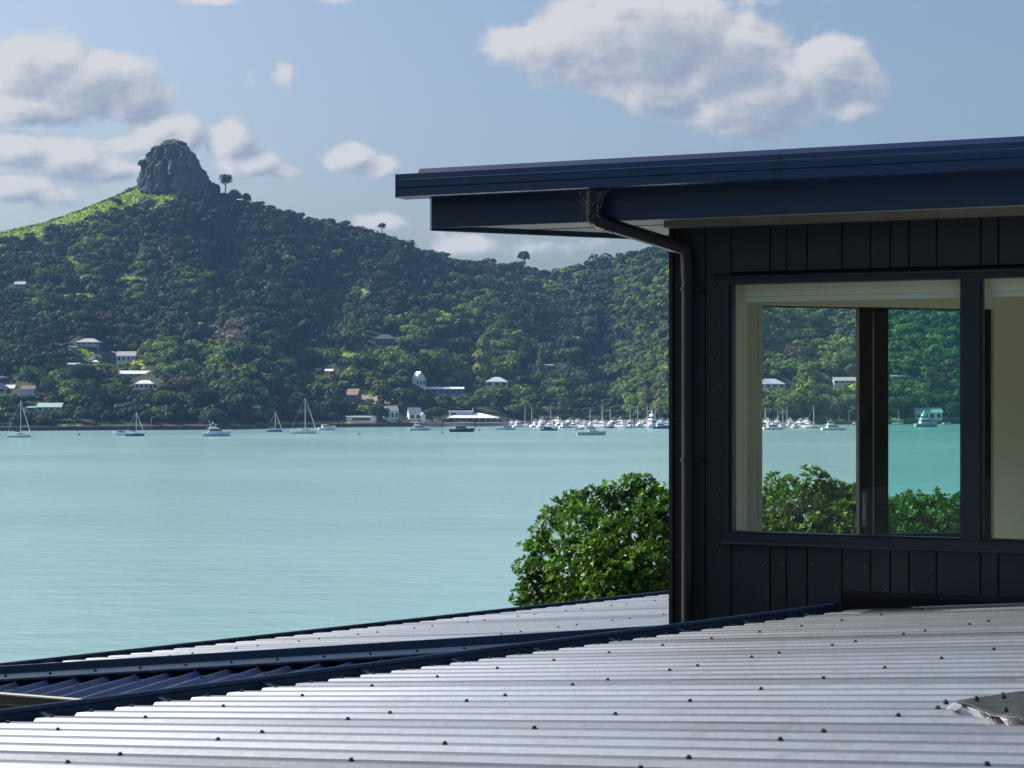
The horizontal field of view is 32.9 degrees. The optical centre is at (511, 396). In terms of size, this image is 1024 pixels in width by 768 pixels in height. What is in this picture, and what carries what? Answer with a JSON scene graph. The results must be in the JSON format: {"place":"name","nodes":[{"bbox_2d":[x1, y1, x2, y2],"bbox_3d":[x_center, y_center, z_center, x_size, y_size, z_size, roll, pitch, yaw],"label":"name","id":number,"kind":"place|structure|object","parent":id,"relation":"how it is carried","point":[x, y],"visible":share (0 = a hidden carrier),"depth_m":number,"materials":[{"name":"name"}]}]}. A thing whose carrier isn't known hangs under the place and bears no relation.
{"place":"outdoors","nodes":[
{"label":"outdoors","id":0,"kind":"place"},
{"bbox_2d":[0,423,323,426],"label":"road","id":1,"kind":"structure","parent":0,"point":[179,425],"depth_m":828.65,"materials":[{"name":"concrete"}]},
{"bbox_2d":[0,424,959,662],"bbox_3d":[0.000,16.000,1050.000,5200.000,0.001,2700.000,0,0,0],"label":"water","id":2,"kind":"structure","parent":0,"point":[109,541],"depth_m":232.59,"materials":[{"name":"teal liquid"}]},
{"bbox_2d":[7,400,30,436],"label":"sailing yacht","id":3,"kind":"object","parent":2,"relation":"on","point":[20,434],"visible":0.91,"depth_m":673.04,"materials":[{"name":"white plastic"}]},
{"bbox_2d":[125,412,144,435],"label":"sailing yacht","id":4,"kind":"object","parent":2,"relation":"on","point":[135,434],"visible":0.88,"depth_m":691.05,"materials":[{"name":"blue"}]},
{"bbox_2d":[202,418,230,435],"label":"motor cruiser","id":5,"kind":"object","parent":2,"relation":"on","point":[214,431],"visible":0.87,"depth_m":689.95,"materials":[{"name":"white plastic"}]},
{"bbox_2d":[266,412,281,431],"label":"sailing yacht","id":6,"kind":"object","parent":2,"relation":"on","point":[275,430],"visible":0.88,"depth_m":773.14,"materials":[{"name":"white"}]},
{"bbox_2d":[290,401,316,433],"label":"sailing yacht","id":7,"kind":"object","parent":2,"relation":"on","point":[305,431],"visible":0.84,"depth_m":740.37,"materials":[{"name":"white plastic"}]},
{"bbox_2d":[318,424,335,429],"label":"motor cruiser","id":8,"kind":"object","parent":2,"relation":"on","point":[325,427],"visible":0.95,"depth_m":812.56,"materials":[{"name":"white plastic"}]},
{"bbox_2d":[409,421,430,430],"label":"motor cruiser","id":9,"kind":"object","parent":2,"relation":"on","point":[417,427],"visible":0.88,"depth_m":807.35,"materials":[{"name":"white"}]},
{"bbox_2d":[449,425,474,431],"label":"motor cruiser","id":10,"kind":"object","parent":2,"relation":"on","point":[460,428],"visible":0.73,"depth_m":775.06,"materials":[{"name":"blue"}]},
{"bbox_2d":[496,426,515,429],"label":"motor cruiser","id":11,"kind":"object","parent":2,"relation":"on","point":[505,428],"visible":0.81,"depth_m":824.72,"materials":[{"name":"white plastic"}]},
{"bbox_2d":[569,426,618,434],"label":"motor cruiser","id":12,"kind":"object","parent":2,"relation":"on","point":[592,431],"visible":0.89,"depth_m":709.24,"materials":[{"name":"grey plastic"}]},
{"bbox_2d":[643,411,656,427],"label":"motor cruiser","id":13,"kind":"object","parent":2,"relation":"on","point":[652,421],"visible":0.65,"depth_m":874.91,"materials":[{"name":"white plastic"}]},
{"bbox_2d":[652,419,668,428],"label":"motor cruiser","id":14,"kind":"object","parent":2,"relation":"on","point":[659,425],"visible":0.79,"depth_m":851.74,"materials":[{"name":"blue"}]},
{"bbox_2d":[762,424,783,429],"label":"motor cruiser","id":15,"kind":"object","parent":2,"relation":"on","point":[773,427],"visible":0.84,"depth_m":826.17,"materials":[{"name":"white plastic"}]},
{"bbox_2d":[821,420,845,429],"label":"motor cruiser","id":16,"kind":"object","parent":2,"relation":"on","point":[831,426],"visible":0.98,"depth_m":812.39,"materials":[{"name":"white plastic"}]},
{"bbox_2d":[914,410,937,426],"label":"motor cruiser","id":17,"kind":"object","parent":2,"relation":"on","point":[925,422],"visible":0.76,"depth_m":896.56,"materials":[{"name":"grey plastic"}]},
{"bbox_2d":[0,188,959,427],"bbox_3d":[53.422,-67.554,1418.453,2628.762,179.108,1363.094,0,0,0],"label":"hills","id":18,"kind":"structure","parent":0,"point":[308,365],"depth_m":1029.40,"materials":[{"name":"green plant"}]},
{"bbox_2d":[0,383,8,393],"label":"hill house","id":19,"kind":"structure","parent":18,"relation":"on","point":[3,389],"depth_m":906.54,"materials":[{"name":"paint"}]},
{"bbox_2d":[0,401,19,407],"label":"shore tree","id":20,"kind":"object","parent":18,"relation":"on","point":[4,404],"visible":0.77,"depth_m":843.97,"materials":[{"name":"green plant"}]},
{"bbox_2d":[14,282,27,287],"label":"hut","id":21,"kind":"object","parent":18,"relation":"on","point":[20,284],"visible":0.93,"depth_m":1146.22,"materials":[{"name":"grey metal"}]},
{"bbox_2d":[20,385,37,396],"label":"shed","id":22,"kind":"structure","parent":18,"relation":"on","point":[28,390],"depth_m":883.11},
{"bbox_2d":[35,415,51,424],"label":"shore tree","id":23,"kind":"object","parent":18,"relation":"on","point":[43,418],"visible":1,"depth_m":818.45,"materials":[{"name":"green plant"}]},
{"bbox_2d":[39,377,56,396],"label":"shore tree","id":24,"kind":"object","parent":18,"relation":"on","point":[45,380],"visible":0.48,"depth_m":885.88,"materials":[{"name":"green plant"}]},
{"bbox_2d":[36,403,64,411],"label":"hill house","id":25,"kind":"structure","parent":18,"relation":"on","point":[42,407],"depth_m":854.23,"materials":[{"name":"white paint"}]},
{"bbox_2d":[42,223,59,232],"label":"hill shrub","id":26,"kind":"object","parent":18,"relation":"on","point":[51,227],"visible":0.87,"depth_m":1250.10,"materials":[{"name":"green plant"}]},
{"bbox_2d":[64,393,92,402],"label":"shore tree","id":27,"kind":"object","parent":18,"relation":"on","point":[71,397],"visible":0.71,"depth_m":860.61,"materials":[{"name":"green plant"}]},
{"bbox_2d":[67,363,106,379],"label":"shore tree","id":28,"kind":"object","parent":18,"relation":"on","point":[83,370],"visible":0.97,"depth_m":903.81,"materials":[{"name":"green plant"}]},
{"bbox_2d":[75,338,102,352],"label":"hill house","id":29,"kind":"structure","parent":18,"relation":"on","point":[93,344],"depth_m":1000.98,"materials":[{"name":"white paint"}]},
{"bbox_2d":[103,351,116,362],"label":"hill house","id":30,"kind":"structure","parent":18,"relation":"on","point":[111,356],"depth_m":1000.28,"materials":[{"name":"grey metal"}]},
{"bbox_2d":[0,425,237,430],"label":"sea wall","id":31,"kind":"structure","parent":18,"relation":"on","point":[183,427],"depth_m":812.09,"materials":[{"name":"stone"}]},
{"bbox_2d":[116,351,137,365],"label":"hill house","id":32,"kind":"structure","parent":18,"relation":"on","point":[123,357],"depth_m":991.64,"materials":[{"name":"white paint"}]},
{"bbox_2d":[118,388,142,400],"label":"shore tree","id":33,"kind":"object","parent":18,"relation":"on","point":[126,393],"visible":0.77,"depth_m":863.36,"materials":[{"name":"green plant"}]},
{"bbox_2d":[120,323,141,333],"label":"slope tree","id":34,"kind":"object","parent":18,"relation":"on","point":[131,328],"visible":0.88,"depth_m":1020.06,"materials":[{"name":"green plant"}]},
{"bbox_2d":[118,371,148,378],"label":"hill house","id":35,"kind":"structure","parent":18,"relation":"on","point":[131,374],"depth_m":954.71,"materials":[{"name":"white metal"}]},
{"bbox_2d":[135,380,154,389],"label":"hill house","id":36,"kind":"structure","parent":18,"relation":"on","point":[143,384],"depth_m":916.63,"materials":[{"name":"white paint"}]},
{"bbox_2d":[137,197,155,206],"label":"boulder","id":37,"kind":"object","parent":18,"relation":"on","point":[148,201],"visible":0.8,"depth_m":1260.66,"materials":[{"name":"grey stone"}]},
{"bbox_2d":[151,390,176,403],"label":"shore tree","id":38,"kind":"object","parent":18,"relation":"on","point":[163,396],"visible":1,"depth_m":852.00,"materials":[{"name":"green plant"}]},
{"bbox_2d":[136,139,211,192],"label":"rock outcrop","id":39,"kind":"object","parent":18,"relation":"on","point":[173,165],"visible":0.96,"depth_m":1286.20,"materials":[{"name":"grey stone"}]},
{"bbox_2d":[180,377,199,386],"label":"shore tree","id":40,"kind":"object","parent":18,"relation":"on","point":[195,381],"visible":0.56,"depth_m":894.52,"materials":[{"name":"green plant"}]},
{"bbox_2d":[188,387,221,406],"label":"shore tree","id":41,"kind":"object","parent":18,"relation":"on","point":[204,396],"visible":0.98,"depth_m":852.09,"materials":[{"name":"green plant"}]},
{"bbox_2d":[198,408,226,424],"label":"shore tree","id":42,"kind":"object","parent":18,"relation":"on","point":[213,414],"visible":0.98,"depth_m":832.47,"materials":[{"name":"green plant"}]},
{"bbox_2d":[209,182,220,191],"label":"hill shrub","id":43,"kind":"object","parent":18,"relation":"on","point":[213,186],"visible":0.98,"depth_m":1290.24,"materials":[{"name":"green plant"}]},
{"bbox_2d":[219,174,232,191],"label":"tree","id":44,"kind":"object","parent":18,"relation":"on","point":[225,179],"visible":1,"depth_m":1293.53,"materials":[{"name":"green plant"}]},
{"bbox_2d":[219,361,233,368],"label":"slope tree","id":45,"kind":"object","parent":18,"relation":"on","point":[223,364],"visible":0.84,"depth_m":922.56,"materials":[{"name":"green plant"}]},
{"bbox_2d":[228,189,241,202],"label":"hill shrub","id":46,"kind":"object","parent":18,"relation":"on","point":[234,194],"visible":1,"depth_m":1288.95,"materials":[{"name":"green plant"}]},
{"bbox_2d":[228,392,260,419],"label":"shore tree","id":47,"kind":"object","parent":18,"relation":"on","point":[246,401],"visible":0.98,"depth_m":850.67,"materials":[{"name":"green plant"}]},
{"bbox_2d":[242,193,251,204],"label":"hill shrub","id":48,"kind":"object","parent":18,"relation":"on","point":[246,197],"visible":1,"depth_m":1290.33,"materials":[{"name":"green plant"}]},
{"bbox_2d":[258,374,280,389],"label":"shore tree","id":49,"kind":"object","parent":18,"relation":"on","point":[277,379],"visible":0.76,"depth_m":919.78,"materials":[{"name":"green plant"}]},
{"bbox_2d":[288,392,309,419],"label":"shore tree","id":50,"kind":"object","parent":18,"relation":"on","point":[299,399],"visible":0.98,"depth_m":903.50,"materials":[{"name":"green plant"}]},
{"bbox_2d":[309,407,326,419],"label":"shore tree","id":51,"kind":"object","parent":18,"relation":"on","point":[320,411],"visible":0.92,"depth_m":905.07,"materials":[{"name":"green plant"}]},
{"bbox_2d":[238,423,421,429],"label":"sea wall","id":52,"kind":"structure","parent":18,"relation":"on","point":[330,424],"depth_m":886.90,"materials":[{"name":"stone"}]},
{"bbox_2d":[324,388,346,401],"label":"shore tree","id":53,"kind":"object","parent":18,"relation":"on","point":[335,394],"visible":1,"depth_m":924.04,"materials":[{"name":"green plant"}]},
{"bbox_2d":[346,389,361,402],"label":"hill house","id":54,"kind":"structure","parent":18,"relation":"on","point":[353,395],"depth_m":946.11,"materials":[{"name":"white paint"}]},
{"bbox_2d":[345,416,376,422],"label":"waterfront shed","id":55,"kind":"structure","parent":18,"relation":"on","point":[368,419],"depth_m":910.50,"materials":[{"name":"white paint"}]},
{"bbox_2d":[368,405,389,422],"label":"garden tree","id":56,"kind":"object","parent":18,"relation":"on","point":[377,410],"visible":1,"depth_m":909.29,"materials":[{"name":"green plant"}]},
{"bbox_2d":[370,383,391,404],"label":"shore tree","id":57,"kind":"object","parent":18,"relation":"on","point":[377,389],"visible":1,"depth_m":937.30,"materials":[{"name":"green plant"}]},
{"bbox_2d":[375,334,394,345],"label":"hill house","id":58,"kind":"structure","parent":18,"relation":"on","point":[384,339],"depth_m":1078.18,"materials":[{"name":"stone"}]},
{"bbox_2d":[383,406,398,420],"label":"hill house","id":59,"kind":"structure","parent":18,"relation":"on","point":[393,413],"depth_m":915.80,"materials":[{"name":"white paint"}]},
{"bbox_2d":[398,338,421,351],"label":"slope tree","id":60,"kind":"object","parent":18,"relation":"on","point":[407,344],"visible":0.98,"depth_m":1032.29,"materials":[{"name":"green plant"}]},
{"bbox_2d":[407,407,425,421],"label":"house","id":61,"kind":"structure","parent":18,"relation":"on","point":[415,413],"depth_m":923.80,"materials":[{"name":"white paint"}]},
{"bbox_2d":[411,371,425,390],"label":"church","id":62,"kind":"structure","parent":18,"relation":"on","point":[418,378],"depth_m":995.05,"materials":[{"name":"white paint"}]},
{"bbox_2d":[416,336,436,349],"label":"slope tree","id":63,"kind":"object","parent":18,"relation":"on","point":[428,342],"visible":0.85,"depth_m":1054.82,"materials":[{"name":"green plant"}]},
{"bbox_2d":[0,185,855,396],"bbox_3d":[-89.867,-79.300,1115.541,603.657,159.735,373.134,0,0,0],"label":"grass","id":64,"kind":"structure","parent":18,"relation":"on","point":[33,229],"depth_m":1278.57,"materials":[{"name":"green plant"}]},
{"bbox_2d":[423,408,437,419],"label":"shore tree","id":65,"kind":"object","parent":18,"relation":"on","point":[431,412],"visible":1,"depth_m":932.60,"materials":[{"name":"green plant"}]},
{"bbox_2d":[433,407,446,419],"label":"shore tree","id":66,"kind":"object","parent":18,"relation":"on","point":[440,410],"visible":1,"depth_m":935.96,"materials":[{"name":"green plant"}]},
{"bbox_2d":[435,394,451,407],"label":"shore tree","id":67,"kind":"object","parent":18,"relation":"on","point":[447,397],"visible":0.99,"depth_m":965.51,"materials":[{"name":"green plant"}]},
{"bbox_2d":[426,387,463,396],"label":"lodge","id":68,"kind":"structure","parent":18,"relation":"on","point":[454,391],"depth_m":1000.41,"materials":[{"name":"blue metal"}]},
{"bbox_2d":[442,336,474,353],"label":"slope tree","id":69,"kind":"object","parent":18,"relation":"on","point":[460,344],"visible":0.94,"depth_m":1097.18,"materials":[{"name":"green plant"}]},
{"bbox_2d":[421,422,520,426],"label":"sea wall","id":70,"kind":"structure","parent":18,"relation":"on","point":[471,424],"depth_m":921.75,"materials":[{"name":"concrete"}]},
{"bbox_2d":[447,411,498,421],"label":"marina building","id":71,"kind":"structure","parent":18,"relation":"on","point":[468,415],"depth_m":944.57,"materials":[{"name":"white metal"}]},
{"bbox_2d":[0,189,959,420],"bbox_3d":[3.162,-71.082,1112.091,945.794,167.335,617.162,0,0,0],"label":"forest","id":72,"kind":"object","parent":18,"relation":"on","point":[233,326],"visible":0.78,"depth_m":1099.58,"materials":[{"name":"green plant"}]},
{"bbox_2d":[472,335,493,384],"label":"poplar tree","id":73,"kind":"object","parent":18,"relation":"on","point":[484,371],"visible":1,"depth_m":1057.63,"materials":[{"name":"green plant"}]},
{"bbox_2d":[485,377,507,387],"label":"hill house","id":74,"kind":"structure","parent":18,"relation":"on","point":[495,382],"depth_m":1045.38,"materials":[{"name":"white paint"}]},
{"bbox_2d":[489,388,511,412],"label":"shore tree","id":75,"kind":"object","parent":18,"relation":"on","point":[501,397],"visible":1,"depth_m":978.03,"materials":[{"name":"green plant"}]},
{"bbox_2d":[504,404,521,417],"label":"shore tree","id":76,"kind":"object","parent":18,"relation":"on","point":[512,408],"visible":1,"depth_m":971.14,"materials":[{"name":"green plant"}]},
{"bbox_2d":[515,351,528,366],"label":"slope tree","id":77,"kind":"object","parent":18,"relation":"on","point":[523,354],"visible":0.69,"depth_m":1130.96,"materials":[{"name":"green plant"}]},
{"bbox_2d":[517,250,529,264],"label":"tree","id":78,"kind":"object","parent":18,"relation":"on","point":[524,255],"visible":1,"depth_m":1370.19,"materials":[{"name":"green plant"}]},
{"bbox_2d":[527,364,552,371],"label":"hill house","id":79,"kind":"structure","parent":18,"relation":"on","point":[532,367],"depth_m":1144.39,"materials":[{"name":"white paint"}]},
{"bbox_2d":[535,348,545,382],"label":"poplar tree","id":80,"kind":"object","parent":18,"relation":"on","point":[538,364],"visible":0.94,"depth_m":1099.31,"materials":[{"name":"green plant"}]},
{"bbox_2d":[553,346,585,368],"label":"slope tree","id":81,"kind":"object","parent":18,"relation":"on","point":[574,354],"visible":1,"depth_m":1124.61,"materials":[{"name":"green plant"}]},
{"bbox_2d":[555,335,589,348],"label":"slope tree","id":82,"kind":"object","parent":18,"relation":"on","point":[582,342],"visible":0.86,"depth_m":1168.65,"materials":[{"name":"green plant"}]},
{"bbox_2d":[601,363,625,380],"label":"slope tree","id":83,"kind":"object","parent":18,"relation":"on","point":[615,371],"visible":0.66,"depth_m":1112.56,"materials":[{"name":"green plant"}]},
{"bbox_2d":[609,405,622,417],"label":"shore tree","id":84,"kind":"object","parent":18,"relation":"on","point":[614,407],"visible":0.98,"depth_m":1001.16,"materials":[{"name":"green plant"}]},
{"bbox_2d":[638,404,650,417],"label":"shore tree","id":85,"kind":"object","parent":18,"relation":"on","point":[644,406],"visible":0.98,"depth_m":988.55,"materials":[{"name":"green plant"}]},
{"bbox_2d":[651,405,664,419],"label":"shore tree","id":86,"kind":"object","parent":18,"relation":"on","point":[657,410],"visible":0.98,"depth_m":981.90,"materials":[{"name":"green plant"}]},
{"bbox_2d":[654,371,668,391],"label":"shore tree","id":87,"kind":"object","parent":18,"relation":"on","point":[660,376],"visible":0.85,"depth_m":998.27,"materials":[{"name":"green plant"}]},
{"bbox_2d":[762,379,784,389],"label":"hill house","id":88,"kind":"structure","parent":18,"relation":"on","point":[772,383],"depth_m":1034.49,"materials":[{"name":"white paint"}]},
{"bbox_2d":[775,393,802,419],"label":"shore tree","id":89,"kind":"object","parent":18,"relation":"on","point":[787,401],"visible":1,"depth_m":979.20,"materials":[{"name":"green plant"}]},
{"bbox_2d":[791,382,810,389],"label":"shore tree","id":90,"kind":"object","parent":18,"relation":"on","point":[796,385],"visible":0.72,"depth_m":1021.77,"materials":[{"name":"green plant"}]},
{"bbox_2d":[801,395,828,419],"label":"shore tree","id":91,"kind":"object","parent":18,"relation":"on","point":[815,403],"visible":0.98,"depth_m":981.34,"materials":[{"name":"green plant"}]},
{"bbox_2d":[830,398,849,419],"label":"shore tree","id":92,"kind":"object","parent":18,"relation":"on","point":[839,404],"visible":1,"depth_m":983.91,"materials":[{"name":"green plant"}]},
{"bbox_2d":[831,377,855,387],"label":"hill house","id":93,"kind":"structure","parent":18,"relation":"on","point":[839,381],"depth_m":1048.35,"materials":[{"name":"grey metal"}]},
{"bbox_2d":[810,420,959,424],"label":"sea wall","id":94,"kind":"structure","parent":18,"relation":"on","point":[850,423],"depth_m":982.70,"materials":[{"name":"stone"}]},
{"bbox_2d":[889,398,908,415],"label":"shore tree","id":95,"kind":"object","parent":18,"relation":"on","point":[900,403],"visible":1,"depth_m":994.96,"materials":[{"name":"green plant"}]},
{"bbox_2d":[912,408,942,420],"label":"boat shed","id":96,"kind":"object","parent":18,"relation":"on","point":[933,414],"visible":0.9,"depth_m":997.38,"materials":[{"name":"white paint"}]},
{"bbox_2d":[941,401,959,418],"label":"shore tree","id":97,"kind":"object","parent":18,"relation":"on","point":[953,407],"visible":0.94,"depth_m":1001.36,"materials":[{"name":"green plant"}]},
{"bbox_2d":[0,0,1023,271],"label":"sky","id":98,"kind":"structure","parent":0,"point":[314,108],"materials":[{"name":"blue"}]},
{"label":"ground","id":99,"kind":"structure","parent":0,"visible":0},
{"bbox_2d":[0,136,1023,767],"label":"house","id":100,"kind":"structure","parent":99,"relation":"on","point":[744,640],"depth_m":7.95,"materials":[{"name":"black"}]},
{"bbox_2d":[745,280,959,521],"bbox_3d":[1.647,0.032,8.295,1.064,1.166,0.090,0,0,22],"label":"roller blind","id":101,"kind":"object","parent":100,"relation":"attached to","point":[929,289],"visible":0.97,"depth_m":8.27,"materials":[{"name":"fabric"}]},
{"bbox_2d":[712,265,1023,554],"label":"window","id":102,"kind":"structure","parent":100,"relation":"in","point":[972,539],"depth_m":8.02,"materials":[{"name":"metal"}]},
{"bbox_2d":[762,306,990,537],"bbox_3d":[1.969,0.161,9.421,1.397,1.279,0.108,0,0,-17],"label":"sliding window","id":103,"kind":"structure","parent":100,"relation":"in","point":[871,322],"depth_m":9.44,"materials":[{"name":"black metal"}]},
{"bbox_2d":[987,278,1023,296],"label":"roller blind","id":104,"kind":"object","parent":100,"relation":"attached to","point":[1012,287],"visible":0.8,"depth_m":8.00,"materials":[{"name":"fabric"}]},
{"bbox_2d":[508,471,668,606],"bbox_3d":[1.427,4.085,20.551,2.962,6.342,2.034,0,0,0],"label":"leafy tree","id":105,"kind":"object","parent":99,"relation":"on","point":[610,565],"visible":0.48,"depth_m":20.57,"materials":[{"name":"green plant"}]},
{"bbox_2d":[762,463,902,533],"bbox_3d":[3.927,4.303,22.691,2.523,6.844,1.605,0,0,0],"label":"leafy tree","id":106,"kind":"object","parent":99,"relation":"on","point":[780,504],"visible":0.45,"depth_m":22.60,"materials":[{"name":"green plant"}]},
{"bbox_2d":[888,486,959,532],"bbox_3d":[6.057,4.603,23.744,2.200,6.713,1.262,0,0,0],"label":"leafy tree","id":107,"kind":"object","parent":99,"relation":"on","point":[942,514],"visible":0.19,"depth_m":23.59,"materials":[{"name":"green plant"}]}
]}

